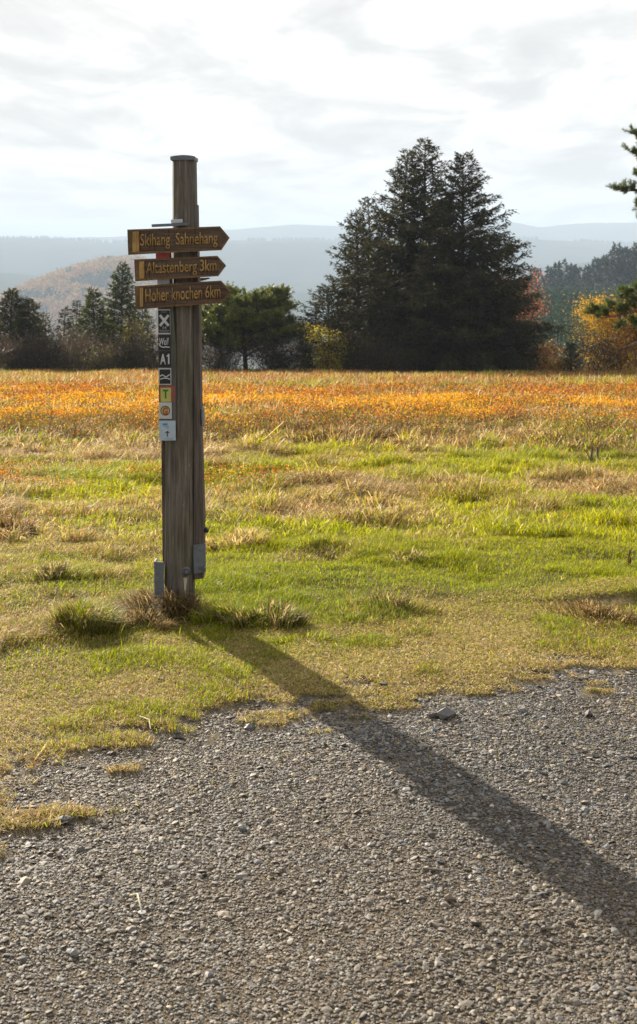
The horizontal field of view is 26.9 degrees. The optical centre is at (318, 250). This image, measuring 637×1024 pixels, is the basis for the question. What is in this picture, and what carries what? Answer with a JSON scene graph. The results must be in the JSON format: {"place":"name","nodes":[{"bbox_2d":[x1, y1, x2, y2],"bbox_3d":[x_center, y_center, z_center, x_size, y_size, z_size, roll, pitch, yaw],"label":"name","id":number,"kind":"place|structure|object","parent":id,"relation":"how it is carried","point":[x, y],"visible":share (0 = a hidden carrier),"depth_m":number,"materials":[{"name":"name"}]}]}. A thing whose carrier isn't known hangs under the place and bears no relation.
{"place":"outdoors","nodes":[
{"label":"outdoors","id":0,"kind":"place"},
{"bbox_2d":[1,272,240,358],"bbox_3d":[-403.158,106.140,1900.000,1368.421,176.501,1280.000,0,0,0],"label":"hills","id":1,"kind":"structure","parent":0,"point":[81,283],"depth_m":1641.28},
{"bbox_2d":[0,254,298,357],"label":"autumn forest","id":2,"kind":"object","parent":1,"relation":"on","point":[103,267],"visible":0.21,"depth_m":1671.52,"materials":[{"name":"brown plant"}]},
{"bbox_2d":[0,260,630,324],"bbox_3d":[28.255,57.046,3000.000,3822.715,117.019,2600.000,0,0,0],"label":"hills","id":3,"kind":"structure","parent":0,"point":[9,280],"depth_m":2805.61,"materials":[{"name":"plant"}]},
{"bbox_2d":[0,238,633,292],"bbox_3d":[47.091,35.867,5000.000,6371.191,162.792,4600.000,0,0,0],"label":"hills","id":4,"kind":"structure","parent":0,"point":[251,265],"depth_m":4008.08,"materials":[{"name":"plant"}]},
{"bbox_2d":[0,235,636,244],"bbox_3d":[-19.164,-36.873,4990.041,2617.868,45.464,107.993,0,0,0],"label":"ridge forest","id":5,"kind":"object","parent":4,"relation":"on","point":[316,238],"visible":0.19,"depth_m":4977.92,"materials":[{"name":"plant"}]},
{"bbox_2d":[0,392,636,1023],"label":"grass","id":6,"kind":"structure","parent":0,"point":[466,478],"depth_m":7.40,"materials":[{"name":"green plant"}]},
{"bbox_2d":[0,633,636,1023],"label":"gravel","id":7,"kind":"structure","parent":0,"point":[99,903],"depth_m":3.61,"materials":[{"name":"grey gravel"}]},
{"bbox_2d":[70,949,78,956],"bbox_3d":[-0.576,1.658,3.141,0.026,0.019,0.030,0,0,31],"label":"stone","id":8,"kind":"object","parent":7,"relation":"on","point":[74,952],"visible":1,"depth_m":3.13,"materials":[{"name":"grey stone"}]},
{"bbox_2d":[130,893,141,911],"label":"twig","id":9,"kind":"object","parent":7,"relation":"on","point":[134,894],"visible":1,"depth_m":3.34,"materials":[{"name":"beige wood"}]},
{"bbox_2d":[174,735,186,739],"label":"stone","id":10,"kind":"object","parent":7,"relation":"on","point":[179,737],"visible":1,"depth_m":4.54,"materials":[{"name":"grey stone"}]},
{"bbox_2d":[238,825,246,831],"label":"stone","id":11,"kind":"object","parent":7,"relation":"on","point":[242,828],"visible":1,"depth_m":3.82,"materials":[{"name":"grey stone"}]},
{"bbox_2d":[244,723,254,729],"bbox_3d":[-0.241,1.666,4.656,0.033,0.025,0.051,0,0,37],"label":"stone","id":12,"kind":"object","parent":7,"relation":"on","point":[248,726],"visible":1,"depth_m":4.64,"materials":[{"name":"grey stone"}]},
{"bbox_2d":[428,713,438,718],"bbox_3d":[0.415,1.659,4.729,0.050,0.030,0.024,0,0,0],"label":"stone","id":13,"kind":"object","parent":7,"relation":"on","point":[434,715],"visible":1,"depth_m":4.72,"materials":[{"name":"grey stone"}]},
{"bbox_2d":[423,867,449,871],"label":"twig","id":14,"kind":"object","parent":7,"relation":"on","point":[430,869],"visible":1,"depth_m":3.52,"materials":[{"name":"brown wood"}]},
{"bbox_2d":[436,707,456,719],"bbox_3d":[0.452,1.647,4.735,0.056,0.044,0.086,0,0,41],"label":"stone","id":15,"kind":"object","parent":7,"relation":"on","point":[445,713],"visible":1,"depth_m":4.71,"materials":[{"name":"grey stone"}]},
{"bbox_2d":[444,893,456,901],"bbox_3d":[0.338,1.654,3.393,0.031,0.026,0.024,0,0,37],"label":"stone","id":16,"kind":"object","parent":7,"relation":"on","point":[449,897],"visible":1,"depth_m":3.39,"materials":[{"name":"stone"}]},
{"bbox_2d":[470,919,481,925],"bbox_3d":[0.384,1.653,3.273,0.031,0.016,0.022,0,0,34],"label":"stone","id":17,"kind":"object","parent":7,"relation":"on","point":[475,922],"visible":1,"depth_m":3.27,"materials":[{"name":"grey stone"}]},
{"bbox_2d":[519,706,527,713],"bbox_3d":[0.738,1.657,4.792,0.030,0.022,0.033,0,0,19],"label":"stone","id":18,"kind":"object","parent":7,"relation":"on","point":[523,709],"visible":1,"depth_m":4.78,"materials":[{"name":"grey stone"}]},
{"bbox_2d":[585,710,592,716],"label":"stone","id":19,"kind":"object","parent":7,"relation":"on","point":[588,713],"visible":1,"depth_m":4.75,"materials":[{"name":"grey stone"}]},
{"bbox_2d":[0,310,636,1023],"bbox_3d":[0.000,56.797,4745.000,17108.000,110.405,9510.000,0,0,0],"label":"ground","id":20,"kind":"structure","parent":0,"point":[282,706],"depth_m":3.88,"materials":[{"name":"grey gravel"}]},
{"bbox_2d":[0,287,38,367],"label":"spruce tree","id":21,"kind":"object","parent":20,"relation":"on","point":[14,307],"visible":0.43,"depth_m":63.73,"materials":[{"name":"green plant"}]},
{"bbox_2d":[0,510,47,535],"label":"grass tuft","id":22,"kind":"object","parent":20,"relation":"on","point":[17,523],"visible":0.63,"depth_m":8.32,"materials":[{"name":"beige plant"}]},
{"bbox_2d":[9,296,60,367],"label":"spruce tree","id":23,"kind":"object","parent":20,"relation":"on","point":[36,321],"visible":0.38,"depth_m":63.62,"materials":[{"name":"green plant"}]},
{"bbox_2d":[0,323,92,370],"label":"bare shrub","id":24,"kind":"object","parent":20,"relation":"on","point":[29,362],"visible":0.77,"depth_m":60.55,"materials":[{"name":"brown plant"}]},
{"bbox_2d":[36,312,57,359],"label":"spruce tree","id":25,"kind":"object","parent":20,"relation":"on","point":[46,317],"visible":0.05,"depth_m":70.00,"materials":[{"name":"green plant"}]},
{"bbox_2d":[18,558,92,583],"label":"grass tuft","id":26,"kind":"object","parent":20,"relation":"on","point":[59,569],"visible":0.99,"depth_m":6.79,"materials":[{"name":"plant"}]},
{"bbox_2d":[51,306,75,367],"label":"spruce tree","id":27,"kind":"object","parent":20,"relation":"on","point":[64,315],"visible":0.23,"depth_m":67.97,"materials":[{"name":"green plant"}]},
{"bbox_2d":[56,815,71,823],"bbox_3d":[-0.738,1.650,3.861,0.041,0.022,0.048,0,0,40],"label":"stone","id":28,"kind":"object","parent":20,"relation":"on","point":[67,818],"visible":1,"depth_m":3.85,"materials":[{"name":"grey stone"}]},
{"bbox_2d":[9,311,125,370],"bbox_3d":[-11.983,4.743,62.253,6.024,3.922,5.518,0,0,-10],"label":"bare shrub","id":29,"kind":"object","parent":20,"relation":"on","point":[77,342],"visible":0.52,"depth_m":61.59,"materials":[{"name":"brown plant"}]},
{"bbox_2d":[65,300,83,366],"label":"spruce tree","id":30,"kind":"object","parent":20,"relation":"on","point":[75,314],"visible":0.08,"depth_m":68.92,"materials":[{"name":"green plant"}]},
{"bbox_2d":[40,591,138,636],"bbox_3d":[-1.000,1.578,5.784,0.576,0.177,0.404,0,0,0],"label":"grass tuft","id":31,"kind":"object","parent":20,"relation":"on","point":[85,618],"visible":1,"depth_m":5.77,"materials":[{"name":"green plant"}]},
{"bbox_2d":[66,287,117,368],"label":"spruce tree","id":32,"kind":"object","parent":20,"relation":"on","point":[89,306],"visible":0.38,"depth_m":64.74,"materials":[{"name":"green plant"}]},
{"bbox_2d":[63,337,127,371],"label":"leafy shrub","id":33,"kind":"object","parent":20,"relation":"on","point":[101,365],"visible":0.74,"depth_m":59.78,"materials":[{"name":"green plant"}]},
{"bbox_2d":[80,325,157,370],"bbox_3d":[-8.639,4.847,61.147,5.277,3.099,4.534,0,0,35],"label":"bare shrub","id":34,"kind":"object","parent":20,"relation":"on","point":[132,356],"visible":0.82,"depth_m":60.54,"materials":[{"name":"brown plant"}]},
{"bbox_2d":[91,262,157,368],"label":"spruce tree","id":35,"kind":"object","parent":20,"relation":"on","point":[115,304],"visible":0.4,"depth_m":65.88,"materials":[{"name":"green plant"}]},
{"bbox_2d":[102,310,157,367],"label":"leafy shrub","id":36,"kind":"object","parent":20,"relation":"on","point":[132,333],"visible":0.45,"depth_m":62.68,"materials":[{"name":"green plant"}]},
{"bbox_2d":[135,309,157,368],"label":"spruce tree","id":37,"kind":"object","parent":20,"relation":"on","point":[146,316],"visible":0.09,"depth_m":67.99,"materials":[{"name":"green plant"}]},
{"bbox_2d":[111,605,188,630],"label":"grass tuft","id":38,"kind":"object","parent":20,"relation":"on","point":[151,616],"visible":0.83,"depth_m":5.91,"materials":[{"name":"brown plant"}]},
{"bbox_2d":[94,585,225,623],"bbox_3d":[-0.684,1.590,6.043,0.785,0.167,0.562,0,0,35],"label":"grass tuft","id":39,"kind":"object","parent":20,"relation":"on","point":[145,598],"visible":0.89,"depth_m":6.04,"materials":[{"name":"plant"}]},
{"bbox_2d":[115,324,225,369],"bbox_3d":[-6.541,4.839,61.106,6.391,3.352,4.467,0,0,0],"label":"leafy shrub","id":40,"kind":"object","parent":20,"relation":"on","point":[143,340],"visible":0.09,"depth_m":61.02,"materials":[{"name":"green plant"}]},
{"bbox_2d":[127,155,230,611],"bbox_3d":[-0.632,0.641,6.171,0.472,2.154,0.277,0,0,0],"label":"signpost","id":41,"kind":"object","parent":20,"relation":"on","point":[179,294],"visible":1,"depth_m":6.08,"materials":[{"name":"brown wood"}]},
{"bbox_2d":[178,598,273,628],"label":"grass tuft","id":42,"kind":"object","parent":20,"relation":"on","point":[209,615],"visible":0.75,"depth_m":5.95,"materials":[{"name":"green plant"}]},
{"bbox_2d":[202,331,260,370],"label":"bare shrub","id":43,"kind":"object","parent":20,"relation":"on","point":[214,360],"visible":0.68,"depth_m":59.74,"materials":[{"name":"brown plant"}]},
{"bbox_2d":[201,297,263,358],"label":"pine tree","id":44,"kind":"object","parent":20,"relation":"on","point":[208,307],"visible":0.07,"depth_m":63.27,"materials":[{"name":"green plant"}]},
{"bbox_2d":[205,520,282,551],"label":"grass tuft","id":45,"kind":"object","parent":20,"relation":"on","point":[244,537],"visible":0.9,"depth_m":7.81,"materials":[{"name":"beige plant"}]},
{"bbox_2d":[201,281,310,369],"bbox_3d":[-3.294,3.614,62.093,6.637,4.451,5.935,0,0,0],"label":"pine tree","id":46,"kind":"object","parent":20,"relation":"on","point":[266,309],"visible":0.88,"depth_m":60.69,"materials":[{"name":"green plant"}]},
{"bbox_2d":[203,594,314,629],"bbox_3d":[-0.267,1.609,5.954,0.596,0.137,0.422,0,0,0],"label":"grass tuft","id":47,"kind":"object","parent":20,"relation":"on","point":[285,615],"visible":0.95,"depth_m":5.91,"materials":[{"name":"green plant"}]},
{"bbox_2d":[233,322,318,370],"bbox_3d":[-1.878,4.689,60.151,4.200,2.884,3.692,0,0,0],"label":"bare shrub","id":48,"kind":"object","parent":20,"relation":"on","point":[279,357],"visible":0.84,"depth_m":59.73,"materials":[{"name":"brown plant"}]},
{"bbox_2d":[248,329,325,370],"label":"leafy shrub","id":49,"kind":"object","parent":20,"relation":"on","point":[301,353],"visible":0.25,"depth_m":60.65,"materials":[{"name":"green plant"}]},
{"bbox_2d":[252,628,344,645],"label":"grass tuft","id":50,"kind":"object","parent":20,"relation":"on","point":[326,637],"visible":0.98,"depth_m":5.64,"materials":[{"name":"plant"}]},
{"bbox_2d":[288,319,324,369],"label":"bare shrub","id":51,"kind":"object","parent":20,"relation":"on","point":[303,345],"visible":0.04,"depth_m":62.88,"materials":[{"name":"brown plant"}]},
{"bbox_2d":[0,378,636,500],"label":"heath plants","id":52,"kind":"object","parent":20,"relation":"on","point":[90,413],"visible":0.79,"depth_m":20.56,"materials":[{"name":"orange plant"}]},
{"bbox_2d":[282,283,365,370],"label":"spruce tree","id":53,"kind":"object","parent":20,"relation":"on","point":[330,315],"visible":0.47,"depth_m":59.68,"materials":[{"name":"green plant"}]},
{"bbox_2d":[297,322,354,371],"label":"autumn shrub","id":54,"kind":"object","parent":20,"relation":"on","point":[327,362],"visible":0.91,"depth_m":57.21,"materials":[{"name":"yellow plant"}]},
{"bbox_2d":[243,420,413,444],"bbox_3d":[0.053,2.232,16.059,2.305,0.400,1.675,0,0,0],"label":"grass tuft","id":55,"kind":"object","parent":20,"relation":"on","point":[345,433],"visible":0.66,"depth_m":16.05,"materials":[{"name":"beige plant"}]},
{"bbox_2d":[332,325,381,370],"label":"autumn shrub","id":56,"kind":"object","parent":20,"relation":"on","point":[351,350],"visible":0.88,"depth_m":57.81,"materials":[{"name":"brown plant"}]},
{"bbox_2d":[305,210,409,371],"bbox_3d":[1.784,2.272,60.051,5.376,8.272,5.602,0,0,0],"label":"spruce tree","id":57,"kind":"object","parent":20,"relation":"on","point":[356,282],"visible":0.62,"depth_m":60.14,"materials":[{"name":"green plant"}]},
{"bbox_2d":[331,196,395,349],"bbox_3d":[2.820,2.305,64.972,5.387,9.952,5.276,0,0,0],"label":"spruce tree","id":58,"kind":"object","parent":20,"relation":"on","point":[365,209],"visible":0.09,"depth_m":64.75,"materials":[{"name":"green plant"}]},
{"bbox_2d":[332,148,442,369],"bbox_3d":[3.892,0.953,63.236,7.060,11.619,6.821,0,0,0],"label":"spruce tree","id":59,"kind":"object","parent":20,"relation":"on","point":[394,201],"visible":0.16,"depth_m":62.41,"materials":[{"name":"green plant"}]},
{"bbox_2d":[352,589,422,609],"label":"grass tuft","id":60,"kind":"object","parent":20,"relation":"on","point":[399,598],"visible":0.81,"depth_m":6.21,"materials":[{"name":"plant"}]},
{"bbox_2d":[350,332,429,372],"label":"bare shrub","id":61,"kind":"object","parent":20,"relation":"on","point":[388,366],"visible":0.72,"depth_m":57.47,"materials":[{"name":"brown plant"}]},
{"bbox_2d":[343,487,442,514],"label":"grass tuft","id":62,"kind":"object","parent":20,"relation":"on","point":[382,499],"visible":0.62,"depth_m":9.58,"materials":[{"name":"beige plant"}]},
{"bbox_2d":[379,545,431,562],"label":"grass tuft","id":63,"kind":"object","parent":20,"relation":"on","point":[411,555],"visible":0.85,"depth_m":7.30,"materials":[{"name":"green plant"}]},
{"bbox_2d":[354,137,502,370],"bbox_3d":[4.803,0.505,61.423,7.064,11.742,7.216,0,0,-24],"label":"spruce tree","id":64,"kind":"object","parent":20,"relation":"on","point":[417,174],"visible":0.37,"depth_m":61.10,"materials":[{"name":"green plant"}]},
{"bbox_2d":[382,250,508,373],"bbox_3d":[5.573,3.230,58.907,5.731,6.535,5.702,0,0,0],"label":"spruce tree","id":65,"kind":"object","parent":20,"relation":"on","point":[426,324],"visible":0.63,"depth_m":57.99,"materials":[{"name":"green plant"}]},
{"bbox_2d":[378,431,524,448],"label":"grass tuft","id":66,"kind":"object","parent":20,"relation":"on","point":[455,440],"visible":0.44,"depth_m":15.39,"materials":[{"name":"beige plant"}]},
{"bbox_2d":[363,150,574,372],"bbox_3d":[6.379,1.077,60.035,9.274,11.356,9.525,0,0,0],"label":"spruce tree","id":67,"kind":"object","parent":20,"relation":"on","point":[451,237],"visible":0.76,"depth_m":58.91,"materials":[{"name":"green plant"}]},
{"bbox_2d":[452,230,556,370],"bbox_3d":[8.259,2.666,60.460,5.585,7.329,5.105,0,0,0],"label":"spruce tree","id":68,"kind":"object","parent":20,"relation":"on","point":[509,261],"visible":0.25,"depth_m":60.08,"materials":[{"name":"green plant"}]},
{"bbox_2d":[479,503,544,516],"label":"grass tuft","id":69,"kind":"object","parent":20,"relation":"on","point":[509,508],"visible":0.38,"depth_m":9.23,"materials":[{"name":"beige plant"}]},
{"bbox_2d":[496,261,561,352],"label":"rowan tree","id":70,"kind":"object","parent":20,"relation":"on","point":[537,300],"visible":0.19,"depth_m":65.73,"materials":[{"name":"orange plant"}]},
{"bbox_2d":[528,266,540,287],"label":"spruce tree","id":71,"kind":"object","parent":20,"relation":"on","point":[533,270],"visible":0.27,"depth_m":484.01,"materials":[{"name":"green plant"}]},
{"bbox_2d":[539,275,547,286],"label":"spruce tree","id":72,"kind":"object","parent":20,"relation":"on","point":[543,277],"visible":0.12,"depth_m":487.89,"materials":[{"name":"green plant"}]},
{"bbox_2d":[522,337,566,370],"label":"autumn shrub","id":73,"kind":"object","parent":20,"relation":"on","point":[549,354],"visible":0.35,"depth_m":59.75,"materials":[{"name":"orange plant"}]},
{"bbox_2d":[541,279,548,293],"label":"spruce tree","id":74,"kind":"object","parent":20,"relation":"on","point":[544,283],"visible":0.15,"depth_m":444.67,"materials":[{"name":"green plant"}]},
{"bbox_2d":[543,266,552,284],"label":"spruce tree","id":75,"kind":"object","parent":20,"relation":"on","point":[548,268],"visible":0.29,"depth_m":495.64,"materials":[{"name":"green plant"}]},
{"bbox_2d":[548,269,555,287],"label":"spruce tree","id":76,"kind":"object","parent":20,"relation":"on","point":[550,274],"visible":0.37,"depth_m":494.36,"materials":[{"name":"green plant"}]},
{"bbox_2d":[550,260,564,286],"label":"spruce tree","id":77,"kind":"object","parent":20,"relation":"on","point":[555,273],"visible":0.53,"depth_m":490.33,"materials":[{"name":"green plant"}]},
{"bbox_2d":[535,352,581,371],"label":"autumn shrub","id":78,"kind":"object","parent":20,"relation":"on","point":[550,366],"visible":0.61,"depth_m":57.91,"materials":[{"name":"brown plant"}]},
{"bbox_2d":[560,258,569,283],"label":"spruce tree","id":79,"kind":"object","parent":20,"relation":"on","point":[566,266],"visible":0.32,"depth_m":498.47,"materials":[{"name":"green plant"}]},
{"bbox_2d":[495,284,636,367],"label":"young forest","id":80,"kind":"object","parent":20,"relation":"on","point":[557,296],"visible":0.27,"depth_m":229.71,"materials":[{"name":"green plant"}]},
{"bbox_2d":[503,589,636,632],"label":"grass tuft","id":81,"kind":"object","parent":20,"relation":"on","point":[590,607],"visible":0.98,"depth_m":6.07,"materials":[{"name":"brown plant"}]},
{"bbox_2d":[556,343,585,372],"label":"conifer","id":82,"kind":"object","parent":20,"relation":"on","point":[570,364],"visible":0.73,"depth_m":56.93,"materials":[{"name":"green plant"}]},
{"bbox_2d":[567,263,579,287],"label":"spruce tree","id":83,"kind":"object","parent":20,"relation":"on","point":[569,275],"visible":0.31,"depth_m":484.74,"materials":[{"name":"green plant"}]},
{"bbox_2d":[571,268,579,285],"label":"spruce tree","id":84,"kind":"object","parent":20,"relation":"on","point":[577,272],"visible":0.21,"depth_m":484.69,"materials":[{"name":"green plant"}]},
{"bbox_2d":[578,266,584,284],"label":"spruce tree","id":85,"kind":"object","parent":20,"relation":"on","point":[580,270],"visible":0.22,"depth_m":491.54,"materials":[{"name":"green plant"}]},
{"bbox_2d":[581,272,590,286],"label":"spruce tree","id":86,"kind":"object","parent":20,"relation":"on","point":[584,277],"visible":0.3,"depth_m":447.14,"materials":[{"name":"green plant"}]},
{"bbox_2d":[583,265,592,278],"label":"spruce tree","id":87,"kind":"object","parent":20,"relation":"on","point":[585,268],"visible":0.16,"depth_m":492.75,"materials":[{"name":"green plant"}]},
{"bbox_2d":[544,320,636,371],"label":"bare shrub","id":88,"kind":"object","parent":20,"relation":"on","point":[603,352],"visible":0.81,"depth_m":56.39,"materials":[{"name":"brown plant"}]},
{"bbox_2d":[586,446,598,463],"bbox_3d":[2.868,2.095,13.504,0.302,0.205,0.068,0,0,6],"label":"dead stump","id":89,"kind":"object","parent":20,"relation":"on","point":[591,456],"visible":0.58,"depth_m":13.52,"materials":[{"name":"brown wood"}]},
{"bbox_2d":[592,272,600,288],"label":"spruce tree","id":90,"kind":"object","parent":20,"relation":"on","point":[596,279],"visible":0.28,"depth_m":448.31,"materials":[{"name":"green plant"}]},
{"bbox_2d":[589,257,606,287],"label":"spruce tree","id":91,"kind":"object","parent":20,"relation":"on","point":[595,266],"visible":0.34,"depth_m":482.63,"materials":[{"name":"green plant"}]},
{"bbox_2d":[560,288,636,371],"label":"maple tree","id":92,"kind":"object","parent":20,"relation":"on","point":[601,326],"visible":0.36,"depth_m":57.72,"materials":[{"name":"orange plant"}]},
{"bbox_2d":[592,258,609,285],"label":"spruce tree","id":93,"kind":"object","parent":20,"relation":"on","point":[600,270],"visible":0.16,"depth_m":482.36,"materials":[{"name":"green plant"}]},
{"bbox_2d":[598,254,612,286],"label":"spruce tree","id":94,"kind":"object","parent":20,"relation":"on","point":[604,269],"visible":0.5,"depth_m":448.37,"materials":[{"name":"green plant"}]},
{"bbox_2d":[582,123,636,349],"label":"pine tree","id":95,"kind":"object","parent":20,"relation":"on","point":[627,307],"visible":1,"depth_m":25.96,"materials":[{"name":"green plant"}]},
{"bbox_2d":[602,257,617,288],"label":"spruce tree","id":96,"kind":"object","parent":20,"relation":"on","point":[611,269],"visible":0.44,"depth_m":450.57,"materials":[{"name":"green plant"}]},
{"bbox_2d":[603,250,616,283],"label":"spruce tree","id":97,"kind":"object","parent":20,"relation":"on","point":[612,255],"visible":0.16,"depth_m":489.85,"materials":[{"name":"green plant"}]},
{"bbox_2d":[592,290,636,372],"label":"maple tree","id":98,"kind":"object","parent":20,"relation":"on","point":[627,335],"visible":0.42,"depth_m":56.58,"materials":[{"name":"orange plant"}]},
{"bbox_2d":[610,242,625,284],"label":"spruce tree","id":99,"kind":"object","parent":20,"relation":"on","point":[616,248],"visible":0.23,"depth_m":495.92,"materials":[{"name":"green plant"}]},
{"bbox_2d":[619,246,631,278],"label":"spruce tree","id":100,"kind":"object","parent":20,"relation":"on","point":[626,252],"visible":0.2,"depth_m":491.40,"materials":[{"name":"green plant"}]},
{"bbox_2d":[625,549,634,565],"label":"dead plant","id":101,"kind":"object","parent":20,"relation":"on","point":[630,560],"visible":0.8,"depth_m":7.03,"materials":[{"name":"brown plant"}]},
{"bbox_2d":[625,263,636,285],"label":"spruce tree","id":102,"kind":"object","parent":20,"relation":"on","point":[629,266],"visible":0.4,"depth_m":448.85,"materials":[{"name":"green plant"}]},
{"bbox_2d":[628,245,636,285],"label":"spruce tree","id":103,"kind":"object","parent":20,"relation":"on","point":[633,261],"visible":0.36,"depth_m":448.13,"materials":[{"name":"green plant"}]},
{"bbox_2d":[629,242,636,281],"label":"spruce tree","id":104,"kind":"object","parent":20,"relation":"on","point":[632,248],"visible":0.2,"depth_m":490.70,"materials":[{"name":"green plant"}]},
{"bbox_2d":[0,366,636,411],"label":"moor grass","id":105,"kind":"structure","parent":0,"point":[275,375],"depth_m":41.90,"materials":[{"name":"orange plant"}]},
{"bbox_2d":[0,0,636,237],"label":"sky","id":106,"kind":"structure","parent":0,"point":[291,112],"materials":[{"name":"white"}]},
{"bbox_2d":[52,220,636,243],"bbox_3d":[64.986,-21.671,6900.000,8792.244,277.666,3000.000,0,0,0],"label":"hills","id":107,"kind":"structure","parent":0,"point":[626,232],"depth_m":6506.00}
]}

